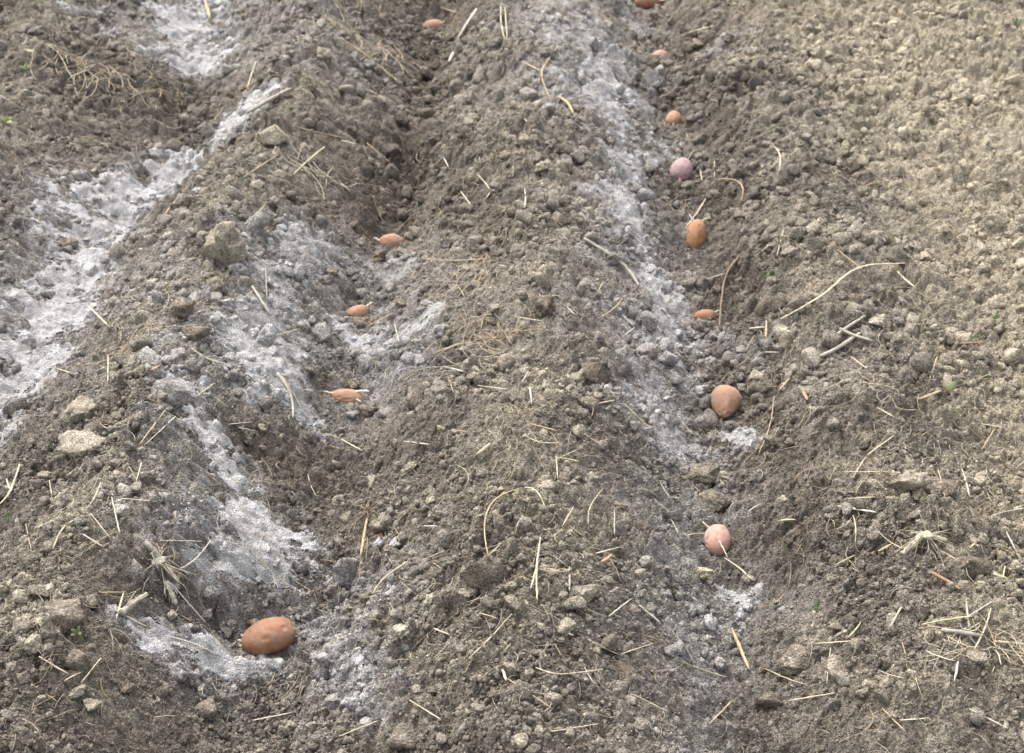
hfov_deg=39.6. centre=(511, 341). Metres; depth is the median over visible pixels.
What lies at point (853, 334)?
twig
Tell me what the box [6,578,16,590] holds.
soil clod
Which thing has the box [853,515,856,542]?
straw
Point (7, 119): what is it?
seedling
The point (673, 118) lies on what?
potato
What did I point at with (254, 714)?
soil clod
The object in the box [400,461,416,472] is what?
soil clod
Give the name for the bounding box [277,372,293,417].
straw
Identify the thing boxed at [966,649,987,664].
soil clod
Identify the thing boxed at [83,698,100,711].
soil clod
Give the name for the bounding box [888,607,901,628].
straw
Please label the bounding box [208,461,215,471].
soil clod
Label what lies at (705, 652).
soil clod
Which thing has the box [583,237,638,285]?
twig
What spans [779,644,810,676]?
soil clod
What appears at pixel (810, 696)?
straw
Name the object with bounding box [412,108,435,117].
soil clod
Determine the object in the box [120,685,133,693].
soil clod
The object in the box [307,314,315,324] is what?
soil clod
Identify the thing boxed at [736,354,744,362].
soil clod
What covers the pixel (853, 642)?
soil clod
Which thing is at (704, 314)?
potato
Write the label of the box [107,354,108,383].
straw
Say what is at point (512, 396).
soil clod
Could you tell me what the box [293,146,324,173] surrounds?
straw
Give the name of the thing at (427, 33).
soil clod
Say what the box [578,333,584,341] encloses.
soil clod
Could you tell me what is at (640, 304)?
soil clod
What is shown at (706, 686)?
soil clod
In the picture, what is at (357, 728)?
straw
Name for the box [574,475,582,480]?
soil clod
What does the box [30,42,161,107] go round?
straw tuft
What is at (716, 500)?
soil clod
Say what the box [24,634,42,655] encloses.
soil clod
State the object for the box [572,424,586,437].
soil clod
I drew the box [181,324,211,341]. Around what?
soil clod
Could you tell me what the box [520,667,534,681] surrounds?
soil clod
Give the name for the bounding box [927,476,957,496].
soil clod
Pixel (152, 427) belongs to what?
straw
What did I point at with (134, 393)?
soil clod
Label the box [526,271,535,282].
soil clod
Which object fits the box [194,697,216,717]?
soil clod
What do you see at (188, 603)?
straw
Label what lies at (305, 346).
soil clod
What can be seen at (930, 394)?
straw
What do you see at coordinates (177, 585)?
soil clod
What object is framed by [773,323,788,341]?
soil clod
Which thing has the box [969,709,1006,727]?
straw
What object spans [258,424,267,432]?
soil clod
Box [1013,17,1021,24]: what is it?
seedling
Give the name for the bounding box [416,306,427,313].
soil clod
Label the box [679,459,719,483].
soil clod
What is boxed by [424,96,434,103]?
soil clod
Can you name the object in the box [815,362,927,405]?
straw tuft
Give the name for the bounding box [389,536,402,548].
soil clod
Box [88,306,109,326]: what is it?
straw
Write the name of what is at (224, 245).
soil clod
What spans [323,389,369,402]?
potato
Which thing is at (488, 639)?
straw
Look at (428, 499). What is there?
soil clod
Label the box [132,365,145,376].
soil clod
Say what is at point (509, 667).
soil clod
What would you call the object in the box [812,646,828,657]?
soil clod
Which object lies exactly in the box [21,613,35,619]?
soil clod
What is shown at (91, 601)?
soil clod
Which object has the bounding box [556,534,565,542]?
soil clod
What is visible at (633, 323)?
soil clod
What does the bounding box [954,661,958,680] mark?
straw
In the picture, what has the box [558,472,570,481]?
soil clod
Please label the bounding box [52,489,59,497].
soil clod
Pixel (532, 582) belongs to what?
straw
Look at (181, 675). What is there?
soil clod
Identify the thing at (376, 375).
soil clod
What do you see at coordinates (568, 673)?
straw
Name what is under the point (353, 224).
soil clod
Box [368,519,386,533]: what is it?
soil clod
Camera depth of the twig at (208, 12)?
4.83 m
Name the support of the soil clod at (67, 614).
on the ground
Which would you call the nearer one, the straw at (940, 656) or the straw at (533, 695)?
the straw at (533, 695)
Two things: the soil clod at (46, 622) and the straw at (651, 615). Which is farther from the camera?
the straw at (651, 615)
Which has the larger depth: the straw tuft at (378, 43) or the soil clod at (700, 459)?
the straw tuft at (378, 43)
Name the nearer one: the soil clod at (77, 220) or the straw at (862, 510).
the straw at (862, 510)
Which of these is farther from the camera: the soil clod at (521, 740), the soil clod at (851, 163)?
the soil clod at (851, 163)
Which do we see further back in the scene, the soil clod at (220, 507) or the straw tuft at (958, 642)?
the soil clod at (220, 507)
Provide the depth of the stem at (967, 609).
2.06 m
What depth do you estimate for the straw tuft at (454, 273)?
2.97 m
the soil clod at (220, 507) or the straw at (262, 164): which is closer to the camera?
the soil clod at (220, 507)
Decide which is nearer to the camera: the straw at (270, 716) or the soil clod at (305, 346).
the straw at (270, 716)
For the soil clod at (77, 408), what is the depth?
2.51 m
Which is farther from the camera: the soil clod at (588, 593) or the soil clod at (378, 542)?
the soil clod at (378, 542)
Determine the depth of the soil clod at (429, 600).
2.08 m
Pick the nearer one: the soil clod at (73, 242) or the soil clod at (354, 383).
the soil clod at (354, 383)
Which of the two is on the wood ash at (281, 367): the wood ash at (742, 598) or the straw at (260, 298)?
the straw at (260, 298)
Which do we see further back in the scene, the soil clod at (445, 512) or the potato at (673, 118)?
the potato at (673, 118)
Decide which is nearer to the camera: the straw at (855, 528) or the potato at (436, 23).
the straw at (855, 528)
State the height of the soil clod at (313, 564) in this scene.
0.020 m
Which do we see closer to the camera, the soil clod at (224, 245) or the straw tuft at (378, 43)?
the soil clod at (224, 245)
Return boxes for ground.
[0,0,1023,752]
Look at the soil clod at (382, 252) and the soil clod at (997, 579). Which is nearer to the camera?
the soil clod at (997, 579)
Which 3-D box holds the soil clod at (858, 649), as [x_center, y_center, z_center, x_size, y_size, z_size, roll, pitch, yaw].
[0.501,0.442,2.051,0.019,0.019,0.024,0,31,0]
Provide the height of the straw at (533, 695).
0.009 m
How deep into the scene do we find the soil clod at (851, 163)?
3.53 m
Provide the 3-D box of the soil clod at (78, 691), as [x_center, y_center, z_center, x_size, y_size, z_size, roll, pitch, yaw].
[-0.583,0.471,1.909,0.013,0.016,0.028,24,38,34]
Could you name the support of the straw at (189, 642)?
on the wood ash at (222, 659)
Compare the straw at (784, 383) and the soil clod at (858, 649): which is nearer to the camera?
the soil clod at (858, 649)
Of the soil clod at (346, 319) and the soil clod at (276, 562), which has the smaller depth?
the soil clod at (276, 562)
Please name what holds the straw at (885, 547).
on the ground
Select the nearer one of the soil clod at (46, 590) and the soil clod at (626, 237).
the soil clod at (46, 590)
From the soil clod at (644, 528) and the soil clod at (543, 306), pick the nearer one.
the soil clod at (644, 528)
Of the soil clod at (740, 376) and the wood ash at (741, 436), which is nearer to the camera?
the wood ash at (741, 436)
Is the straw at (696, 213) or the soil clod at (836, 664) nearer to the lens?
the soil clod at (836, 664)
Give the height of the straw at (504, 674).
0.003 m
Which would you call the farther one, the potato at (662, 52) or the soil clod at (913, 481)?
the potato at (662, 52)
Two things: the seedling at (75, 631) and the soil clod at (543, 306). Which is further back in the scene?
the soil clod at (543, 306)
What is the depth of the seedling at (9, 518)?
2.29 m
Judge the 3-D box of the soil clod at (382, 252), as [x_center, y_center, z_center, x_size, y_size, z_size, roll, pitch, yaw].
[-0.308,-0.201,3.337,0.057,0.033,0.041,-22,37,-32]
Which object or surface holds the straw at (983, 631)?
on the ground
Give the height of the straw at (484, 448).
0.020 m
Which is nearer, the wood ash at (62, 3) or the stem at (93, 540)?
the stem at (93, 540)
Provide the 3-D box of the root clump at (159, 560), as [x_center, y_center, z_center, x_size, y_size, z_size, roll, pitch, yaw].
[-0.545,0.358,2.127,0.099,0.081,0.159,26,39,36]
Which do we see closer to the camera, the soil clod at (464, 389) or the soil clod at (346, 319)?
the soil clod at (464, 389)
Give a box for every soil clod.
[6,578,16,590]
[12,589,28,602]
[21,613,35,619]
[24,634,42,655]
[31,583,54,597]
[33,613,54,630]
[37,471,51,478]
[38,540,57,554]
[40,608,50,612]
[41,597,83,631]
[50,468,63,479]
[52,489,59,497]
[57,429,105,458]
[59,395,98,423]
[63,238,78,247]
[64,648,90,670]
[68,684,86,698]
[73,217,81,222]
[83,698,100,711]
[85,594,97,608]
[105,604,117,612]
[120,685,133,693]
[130,390,139,398]
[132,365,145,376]
[137,227,148,234]
[150,378,189,405]
[167,296,197,318]
[167,609,176,620]
[167,666,189,682]
[171,582,180,589]
[172,325,181,331]
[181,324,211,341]
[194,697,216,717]
[200,221,248,269]
[202,584,220,599]
[205,276,225,290]
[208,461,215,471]
[214,504,224,511]
[227,445,233,452]
[243,406,248,414]
[250,711,259,718]
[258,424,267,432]
[259,124,288,144]
[259,445,266,451]
[271,557,279,567]
[273,117,279,123]
[294,42,303,49]
[300,342,309,351]
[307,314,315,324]
[310,560,318,571]
[317,47,331,62]
[318,419,324,428]
[325,693,341,712]
[327,268,338,275]
[331,557,358,590]
[336,726,350,737]
[339,316,351,322]
[344,410,359,419]
[347,377,360,389]
[349,221,358,228]
[351,317,374,328]
[355,706,365,716]
[356,404,378,417]
[368,475,376,487]
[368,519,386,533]
[371,373,380,379]
[372,538,384,550]
[374,247,388,260]
[384,722,416,749]
[388,554,396,564]
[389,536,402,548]
[391,624,409,638]
[392,439,398,450]
[393,112,412,126]
[395,247,409,254]
[395,299,406,308]
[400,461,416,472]
[404,651,414,659]
[406,388,422,409]
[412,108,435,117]
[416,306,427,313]
[420,29,438,36]
[423,593,433,606]
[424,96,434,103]
[426,496,434,503]
[437,425,445,432]
[442,508,448,516]
[448,375,455,381]
[453,71,463,80]
[458,587,477,596]
[459,385,469,394]
[459,555,513,589]
[476,674,483,682]
[485,317,496,324]
[498,235,505,241]
[502,662,516,673]
[503,594,518,610]
[507,389,516,402]
[510,733,528,748]
[518,133,528,146]
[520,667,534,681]
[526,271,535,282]
[529,648,540,655]
[532,294,555,317]
[533,264,552,291]
[534,158,553,173]
[536,474,550,483]
[536,479,555,493]
[539,557,552,564]
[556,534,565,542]
[557,617,576,635]
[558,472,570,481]
[569,584,601,602]
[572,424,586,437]
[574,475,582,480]
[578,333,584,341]
[578,396,598,412]
[580,362,611,384]
[594,392,602,398]
[613,501,627,509]
[617,660,635,686]
[622,234,629,242]
[626,318,636,326]
[628,606,638,615]
[634,249,644,258]
[637,300,643,307]
[640,524,648,530]
[647,60,660,69]
[653,532,662,540]
[658,356,666,365]
[664,644,684,657]
[672,639,685,649]
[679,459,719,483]
[683,697,695,708]
[691,38,703,46]
[695,454,706,462]
[695,567,714,579]
[696,489,731,511]
[697,544,710,557]
[702,649,708,657]
[702,682,710,692]
[727,58,740,65]
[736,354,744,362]
[737,621,745,629]
[738,372,743,380]
[741,603,752,611]
[747,369,764,381]
[757,663,767,673]
[757,692,783,707]
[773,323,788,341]
[777,495,788,505]
[778,606,785,612]
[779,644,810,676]
[788,528,804,536]
[805,251,812,259]
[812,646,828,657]
[815,213,829,219]
[827,654,847,678]
[829,623,842,629]
[832,377,841,382]
[844,157,859,173]
[850,637,864,651]
[853,639,864,655]
[860,679,878,688]
[868,314,887,327]
[888,472,932,490]
[903,468,916,473]
[926,568,932,577]
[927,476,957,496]
[945,551,992,580]
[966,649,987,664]
[985,570,1007,584]
[998,502,1005,510]
[1010,559,1022,572]
[1013,687,1023,698]
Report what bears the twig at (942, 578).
on the ground
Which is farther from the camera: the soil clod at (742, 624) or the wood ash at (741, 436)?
the wood ash at (741, 436)
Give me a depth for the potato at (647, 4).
4.95 m
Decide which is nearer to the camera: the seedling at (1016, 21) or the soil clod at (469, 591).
the soil clod at (469, 591)
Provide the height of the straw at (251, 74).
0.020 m
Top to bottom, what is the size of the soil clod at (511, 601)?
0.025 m
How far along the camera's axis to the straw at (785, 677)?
2.09 m
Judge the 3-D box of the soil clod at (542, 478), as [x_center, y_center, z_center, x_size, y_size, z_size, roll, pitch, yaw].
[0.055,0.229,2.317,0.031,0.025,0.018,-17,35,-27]
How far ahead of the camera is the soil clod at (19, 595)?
2.03 m
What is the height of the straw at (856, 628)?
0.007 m
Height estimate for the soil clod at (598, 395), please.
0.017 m
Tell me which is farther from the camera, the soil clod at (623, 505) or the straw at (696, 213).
the straw at (696, 213)
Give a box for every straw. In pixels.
[0,464,20,503]
[39,656,68,673]
[53,516,82,547]
[81,658,100,682]
[86,482,100,508]
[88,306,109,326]
[91,514,109,536]
[100,591,127,592]
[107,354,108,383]
[110,607,147,627]
[111,497,119,532]
[116,592,123,618]
[120,498,156,501]
[139,410,164,444]
[145,416,175,444]
[160,540,200,541]
[165,635,214,653]
[171,583,206,623]
[182,541,209,567]
[190,347,226,363]
[246,62,255,88]
[249,155,276,172]
[251,285,269,312]
[252,712,290,720]
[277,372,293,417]
[282,377,302,410]
[285,119,346,138]
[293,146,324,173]
[339,721,375,736]
[341,38,399,82]
[410,700,440,719]
[420,258,487,260]
[432,341,463,353]
[457,8,476,37]
[468,615,510,658]
[484,487,522,554]
[500,6,504,38]
[502,669,506,680]
[504,7,507,37]
[507,678,550,707]
[524,487,545,508]
[525,435,559,443]
[530,423,556,430]
[530,560,538,587]
[535,537,540,599]
[535,667,602,674]
[541,46,557,99]
[551,724,596,731]
[588,489,602,524]
[588,639,618,654]
[595,547,619,553]
[609,598,631,615]
[621,643,652,653]
[625,404,657,434]
[630,693,669,712]
[639,605,661,623]
[682,661,725,676]
[685,199,705,227]
[709,700,732,723]
[714,178,743,201]
[724,557,752,579]
[731,627,749,669]
[758,396,774,453]
[765,320,766,339]
[765,668,806,684]
[774,146,780,172]
[778,378,789,391]
[788,693,832,700]
[814,640,850,643]
[837,249,862,269]
[837,506,876,512]
[842,471,888,471]
[847,622,860,637]
[853,457,865,477]
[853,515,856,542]
[867,435,893,454]
[878,543,891,551]
[882,708,905,731]
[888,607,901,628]
[918,390,941,399]
[921,616,971,624]
[927,651,953,660]
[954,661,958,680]
[961,469,969,496]
[966,600,992,617]
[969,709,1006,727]
[974,608,991,649]
[981,428,994,449]
[1006,531,1015,550]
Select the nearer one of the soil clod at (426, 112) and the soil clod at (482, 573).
the soil clod at (482, 573)
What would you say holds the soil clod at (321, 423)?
on the ground
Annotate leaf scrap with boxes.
[601,553,612,561]
[802,391,807,399]
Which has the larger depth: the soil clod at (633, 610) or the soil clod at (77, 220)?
the soil clod at (77, 220)
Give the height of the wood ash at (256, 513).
0.174 m
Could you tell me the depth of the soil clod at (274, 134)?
3.47 m
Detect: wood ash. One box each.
[0,78,286,446]
[57,1,105,12]
[100,0,250,76]
[107,577,356,683]
[161,368,326,616]
[189,219,348,435]
[323,257,446,391]
[544,41,720,463]
[713,582,762,615]
[720,427,762,446]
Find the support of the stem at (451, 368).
on the ground
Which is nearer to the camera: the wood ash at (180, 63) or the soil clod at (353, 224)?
the soil clod at (353, 224)
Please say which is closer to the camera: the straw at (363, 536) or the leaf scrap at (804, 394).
the straw at (363, 536)
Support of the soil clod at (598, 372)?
on the ground
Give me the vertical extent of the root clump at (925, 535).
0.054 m
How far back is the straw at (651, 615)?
2.12 m
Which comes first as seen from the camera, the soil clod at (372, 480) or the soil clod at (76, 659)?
the soil clod at (76, 659)
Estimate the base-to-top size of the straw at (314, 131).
0.083 m
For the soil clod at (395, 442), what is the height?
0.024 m
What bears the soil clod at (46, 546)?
on the ground
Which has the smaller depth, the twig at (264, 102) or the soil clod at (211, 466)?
the soil clod at (211, 466)
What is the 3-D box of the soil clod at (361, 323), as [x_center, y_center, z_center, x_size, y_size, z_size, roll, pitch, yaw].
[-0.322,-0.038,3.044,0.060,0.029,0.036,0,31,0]
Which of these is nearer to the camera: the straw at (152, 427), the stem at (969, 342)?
the straw at (152, 427)
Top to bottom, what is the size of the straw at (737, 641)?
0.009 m
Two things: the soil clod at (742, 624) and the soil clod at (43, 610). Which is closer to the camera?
the soil clod at (43, 610)
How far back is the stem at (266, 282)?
2.94 m
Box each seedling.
[0,115,11,123]
[4,510,11,522]
[19,63,30,69]
[70,625,80,635]
[812,599,819,627]
[942,381,956,390]
[993,313,999,318]
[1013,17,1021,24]
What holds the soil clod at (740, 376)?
on the ground
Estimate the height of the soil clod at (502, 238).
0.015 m
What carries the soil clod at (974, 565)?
on the ground
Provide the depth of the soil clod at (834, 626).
2.11 m
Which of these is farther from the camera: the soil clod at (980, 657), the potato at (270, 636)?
the potato at (270, 636)
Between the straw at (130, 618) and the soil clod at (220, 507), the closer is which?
the straw at (130, 618)
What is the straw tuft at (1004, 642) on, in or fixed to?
on the ground
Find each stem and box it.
[82,534,103,546]
[265,268,267,298]
[444,367,464,371]
[568,566,570,590]
[780,263,904,318]
[897,271,915,287]
[959,342,981,343]
[965,600,969,627]
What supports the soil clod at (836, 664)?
on the ground
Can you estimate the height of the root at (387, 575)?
0.033 m
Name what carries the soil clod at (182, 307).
on the ground
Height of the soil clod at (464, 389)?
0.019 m
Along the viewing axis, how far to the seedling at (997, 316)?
2.84 m
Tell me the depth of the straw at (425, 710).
1.89 m
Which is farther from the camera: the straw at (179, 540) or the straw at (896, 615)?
the straw at (179, 540)
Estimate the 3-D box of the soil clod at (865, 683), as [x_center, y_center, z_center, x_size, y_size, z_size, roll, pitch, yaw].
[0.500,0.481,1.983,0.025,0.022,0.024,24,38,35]
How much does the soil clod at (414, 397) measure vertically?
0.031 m
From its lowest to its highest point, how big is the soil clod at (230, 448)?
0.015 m
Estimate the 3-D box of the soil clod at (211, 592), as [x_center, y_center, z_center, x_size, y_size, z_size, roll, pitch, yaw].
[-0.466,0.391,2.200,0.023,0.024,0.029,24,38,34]
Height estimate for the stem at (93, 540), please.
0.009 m
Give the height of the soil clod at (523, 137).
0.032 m
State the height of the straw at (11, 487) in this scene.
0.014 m
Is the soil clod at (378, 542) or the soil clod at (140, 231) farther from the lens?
the soil clod at (140, 231)
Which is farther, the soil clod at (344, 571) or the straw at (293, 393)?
the straw at (293, 393)
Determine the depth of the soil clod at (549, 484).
2.30 m
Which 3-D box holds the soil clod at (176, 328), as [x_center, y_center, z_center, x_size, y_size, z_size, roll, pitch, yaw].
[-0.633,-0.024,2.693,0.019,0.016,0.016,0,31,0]
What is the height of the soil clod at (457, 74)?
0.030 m
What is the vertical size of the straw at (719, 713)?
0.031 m
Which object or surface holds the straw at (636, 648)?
on the ground
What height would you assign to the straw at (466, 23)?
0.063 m
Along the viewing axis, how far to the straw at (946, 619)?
2.05 m
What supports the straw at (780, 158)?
on the ground
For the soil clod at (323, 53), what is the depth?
4.04 m
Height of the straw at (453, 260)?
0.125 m
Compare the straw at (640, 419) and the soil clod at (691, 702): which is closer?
the soil clod at (691, 702)
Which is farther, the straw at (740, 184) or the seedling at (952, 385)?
the straw at (740, 184)
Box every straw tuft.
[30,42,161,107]
[79,313,179,367]
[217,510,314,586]
[233,135,361,199]
[304,2,421,75]
[409,254,511,313]
[411,300,543,373]
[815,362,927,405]
[898,618,990,672]
[963,612,1023,665]
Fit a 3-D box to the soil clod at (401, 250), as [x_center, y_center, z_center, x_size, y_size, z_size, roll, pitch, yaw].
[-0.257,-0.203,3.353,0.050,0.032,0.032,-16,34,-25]
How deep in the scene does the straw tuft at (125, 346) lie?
2.70 m
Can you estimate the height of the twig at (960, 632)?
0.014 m
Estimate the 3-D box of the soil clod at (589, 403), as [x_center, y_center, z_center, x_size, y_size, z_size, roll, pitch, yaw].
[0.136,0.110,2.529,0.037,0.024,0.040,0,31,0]
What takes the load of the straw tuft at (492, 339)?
on the ground
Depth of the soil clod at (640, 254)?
3.16 m
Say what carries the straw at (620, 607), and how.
on the ground
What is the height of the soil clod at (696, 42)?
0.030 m
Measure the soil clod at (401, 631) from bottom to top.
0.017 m
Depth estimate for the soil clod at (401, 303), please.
3.05 m
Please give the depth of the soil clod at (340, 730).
1.92 m
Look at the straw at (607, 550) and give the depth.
2.18 m
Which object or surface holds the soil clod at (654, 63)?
on the ground
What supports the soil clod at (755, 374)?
on the ground
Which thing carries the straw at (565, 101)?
on the ground
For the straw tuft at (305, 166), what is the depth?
3.46 m
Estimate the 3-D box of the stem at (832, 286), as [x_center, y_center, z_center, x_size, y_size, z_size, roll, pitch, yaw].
[0.685,-0.118,2.920,0.387,0.032,0.036,-25,39,-35]
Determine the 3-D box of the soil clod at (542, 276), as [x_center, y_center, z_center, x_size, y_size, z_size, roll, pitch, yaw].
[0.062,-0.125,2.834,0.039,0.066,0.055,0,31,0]
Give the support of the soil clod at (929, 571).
on the ground
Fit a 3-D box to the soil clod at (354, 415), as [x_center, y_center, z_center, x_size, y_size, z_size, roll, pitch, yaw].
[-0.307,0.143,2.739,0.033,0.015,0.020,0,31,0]
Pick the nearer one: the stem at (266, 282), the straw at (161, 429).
the straw at (161, 429)
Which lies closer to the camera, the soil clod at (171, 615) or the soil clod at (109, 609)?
the soil clod at (109, 609)
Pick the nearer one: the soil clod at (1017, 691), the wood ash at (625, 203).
the soil clod at (1017, 691)
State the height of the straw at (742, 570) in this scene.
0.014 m
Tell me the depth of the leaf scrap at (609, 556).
2.15 m
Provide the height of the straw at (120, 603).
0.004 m
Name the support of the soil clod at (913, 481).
on the ground
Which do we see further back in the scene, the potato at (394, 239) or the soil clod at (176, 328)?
the potato at (394, 239)
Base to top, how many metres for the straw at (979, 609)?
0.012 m
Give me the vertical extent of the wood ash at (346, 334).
0.134 m
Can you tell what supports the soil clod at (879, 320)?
on the ground
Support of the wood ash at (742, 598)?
on the ground
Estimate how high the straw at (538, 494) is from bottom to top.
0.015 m
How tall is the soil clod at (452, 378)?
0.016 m
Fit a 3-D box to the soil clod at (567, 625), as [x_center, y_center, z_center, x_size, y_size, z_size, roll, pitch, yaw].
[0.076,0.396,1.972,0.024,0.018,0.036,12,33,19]
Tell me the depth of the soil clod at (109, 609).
2.06 m
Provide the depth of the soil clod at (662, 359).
2.80 m
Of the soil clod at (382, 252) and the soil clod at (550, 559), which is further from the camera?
the soil clod at (382, 252)
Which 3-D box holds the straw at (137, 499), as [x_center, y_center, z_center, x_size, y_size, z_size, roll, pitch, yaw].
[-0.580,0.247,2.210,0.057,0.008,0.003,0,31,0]
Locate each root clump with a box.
[117,537,196,615]
[348,498,392,531]
[899,512,958,564]
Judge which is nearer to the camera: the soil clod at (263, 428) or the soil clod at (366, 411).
the soil clod at (263, 428)
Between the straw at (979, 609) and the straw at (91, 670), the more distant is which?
the straw at (979, 609)
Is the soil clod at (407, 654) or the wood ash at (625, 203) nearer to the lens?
the soil clod at (407, 654)
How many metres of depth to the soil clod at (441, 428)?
2.49 m
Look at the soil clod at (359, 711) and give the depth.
1.95 m
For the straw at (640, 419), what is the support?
on the ground
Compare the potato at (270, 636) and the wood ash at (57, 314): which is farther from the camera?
the wood ash at (57, 314)
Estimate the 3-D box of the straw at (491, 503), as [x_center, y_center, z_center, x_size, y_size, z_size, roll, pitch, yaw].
[-0.021,0.266,2.160,0.026,0.057,0.233,6,31,11]
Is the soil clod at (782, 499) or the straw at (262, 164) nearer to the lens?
the soil clod at (782, 499)
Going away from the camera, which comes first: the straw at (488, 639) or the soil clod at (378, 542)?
the straw at (488, 639)
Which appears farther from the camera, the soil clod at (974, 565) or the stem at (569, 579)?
the soil clod at (974, 565)
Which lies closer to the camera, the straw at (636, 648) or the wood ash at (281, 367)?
the straw at (636, 648)
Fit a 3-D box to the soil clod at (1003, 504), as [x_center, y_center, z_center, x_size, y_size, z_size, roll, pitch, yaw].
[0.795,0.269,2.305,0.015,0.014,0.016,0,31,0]
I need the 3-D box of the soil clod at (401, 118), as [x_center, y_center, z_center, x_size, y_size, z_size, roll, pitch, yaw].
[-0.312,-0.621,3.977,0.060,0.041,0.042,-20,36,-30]
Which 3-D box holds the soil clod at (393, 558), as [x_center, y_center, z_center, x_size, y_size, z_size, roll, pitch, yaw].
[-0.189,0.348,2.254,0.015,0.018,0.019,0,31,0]
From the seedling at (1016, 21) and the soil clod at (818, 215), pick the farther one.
the seedling at (1016, 21)
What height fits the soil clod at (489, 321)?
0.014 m
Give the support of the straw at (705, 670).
on the ground
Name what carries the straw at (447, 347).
on the ground
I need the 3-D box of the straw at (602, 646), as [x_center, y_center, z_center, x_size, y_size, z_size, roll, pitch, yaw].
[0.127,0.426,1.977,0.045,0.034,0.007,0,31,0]
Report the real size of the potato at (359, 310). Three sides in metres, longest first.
0.065 x 0.038 x 0.037 m
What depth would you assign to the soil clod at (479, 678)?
1.90 m
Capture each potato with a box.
[238,617,295,655]
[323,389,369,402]
[346,302,372,316]
[374,234,404,246]
[423,19,444,27]
[635,0,663,8]
[652,46,667,56]
[665,111,680,125]
[670,157,692,180]
[685,214,706,248]
[693,309,719,319]
[702,521,730,555]
[711,385,741,419]
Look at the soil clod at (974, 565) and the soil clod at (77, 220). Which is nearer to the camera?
the soil clod at (974, 565)
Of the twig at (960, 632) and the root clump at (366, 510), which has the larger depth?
the root clump at (366, 510)
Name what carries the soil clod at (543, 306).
on the ground
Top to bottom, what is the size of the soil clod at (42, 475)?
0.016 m
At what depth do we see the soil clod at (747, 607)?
2.25 m
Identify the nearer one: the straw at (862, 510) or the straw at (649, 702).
the straw at (649, 702)
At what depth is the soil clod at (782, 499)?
2.38 m
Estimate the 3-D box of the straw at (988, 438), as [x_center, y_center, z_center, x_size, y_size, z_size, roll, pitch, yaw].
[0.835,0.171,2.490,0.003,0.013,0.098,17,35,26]
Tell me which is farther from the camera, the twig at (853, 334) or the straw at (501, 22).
the straw at (501, 22)
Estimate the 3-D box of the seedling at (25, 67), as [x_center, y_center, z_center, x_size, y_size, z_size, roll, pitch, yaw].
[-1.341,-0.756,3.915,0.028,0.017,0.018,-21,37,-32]
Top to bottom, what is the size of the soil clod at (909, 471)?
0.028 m
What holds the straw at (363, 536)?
on the ground
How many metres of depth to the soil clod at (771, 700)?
2.06 m
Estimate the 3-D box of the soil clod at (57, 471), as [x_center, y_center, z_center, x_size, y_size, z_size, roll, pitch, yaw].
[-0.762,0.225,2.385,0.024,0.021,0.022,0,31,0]
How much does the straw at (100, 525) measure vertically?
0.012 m
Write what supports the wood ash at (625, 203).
on the ground
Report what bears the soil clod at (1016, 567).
on the ground
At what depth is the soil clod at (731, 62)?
4.10 m
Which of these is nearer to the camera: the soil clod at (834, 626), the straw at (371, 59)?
the soil clod at (834, 626)
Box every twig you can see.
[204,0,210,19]
[246,88,291,113]
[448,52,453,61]
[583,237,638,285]
[719,251,742,327]
[819,330,861,356]
[837,315,865,333]
[839,327,872,341]
[932,572,959,589]
[941,628,981,636]
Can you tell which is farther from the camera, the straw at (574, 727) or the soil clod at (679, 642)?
the soil clod at (679, 642)
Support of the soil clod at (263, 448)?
on the ground
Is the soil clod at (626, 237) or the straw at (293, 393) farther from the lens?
the soil clod at (626, 237)
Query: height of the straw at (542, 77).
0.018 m
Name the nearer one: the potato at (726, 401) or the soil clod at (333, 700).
the soil clod at (333, 700)
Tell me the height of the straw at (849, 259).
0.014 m
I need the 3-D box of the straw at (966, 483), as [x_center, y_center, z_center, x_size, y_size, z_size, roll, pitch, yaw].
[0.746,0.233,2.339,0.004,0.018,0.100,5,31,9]
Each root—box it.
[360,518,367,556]
[372,561,407,593]
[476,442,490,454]
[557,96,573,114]
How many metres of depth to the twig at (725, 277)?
3.11 m
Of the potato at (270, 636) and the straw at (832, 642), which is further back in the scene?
the potato at (270, 636)
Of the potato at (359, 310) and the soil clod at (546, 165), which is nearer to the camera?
the potato at (359, 310)
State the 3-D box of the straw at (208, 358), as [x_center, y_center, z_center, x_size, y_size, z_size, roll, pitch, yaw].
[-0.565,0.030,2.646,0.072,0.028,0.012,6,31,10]
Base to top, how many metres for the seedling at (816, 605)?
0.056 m
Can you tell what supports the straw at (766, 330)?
on the ground
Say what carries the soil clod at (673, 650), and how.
on the ground
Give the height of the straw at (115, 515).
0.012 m
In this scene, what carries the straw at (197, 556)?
on the ground
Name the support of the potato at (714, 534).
on the ground
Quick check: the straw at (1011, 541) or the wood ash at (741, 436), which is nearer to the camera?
the straw at (1011, 541)
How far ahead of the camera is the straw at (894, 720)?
1.91 m
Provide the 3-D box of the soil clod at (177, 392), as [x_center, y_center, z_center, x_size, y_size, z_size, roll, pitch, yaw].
[-0.610,0.096,2.518,0.079,0.060,0.047,12,33,20]

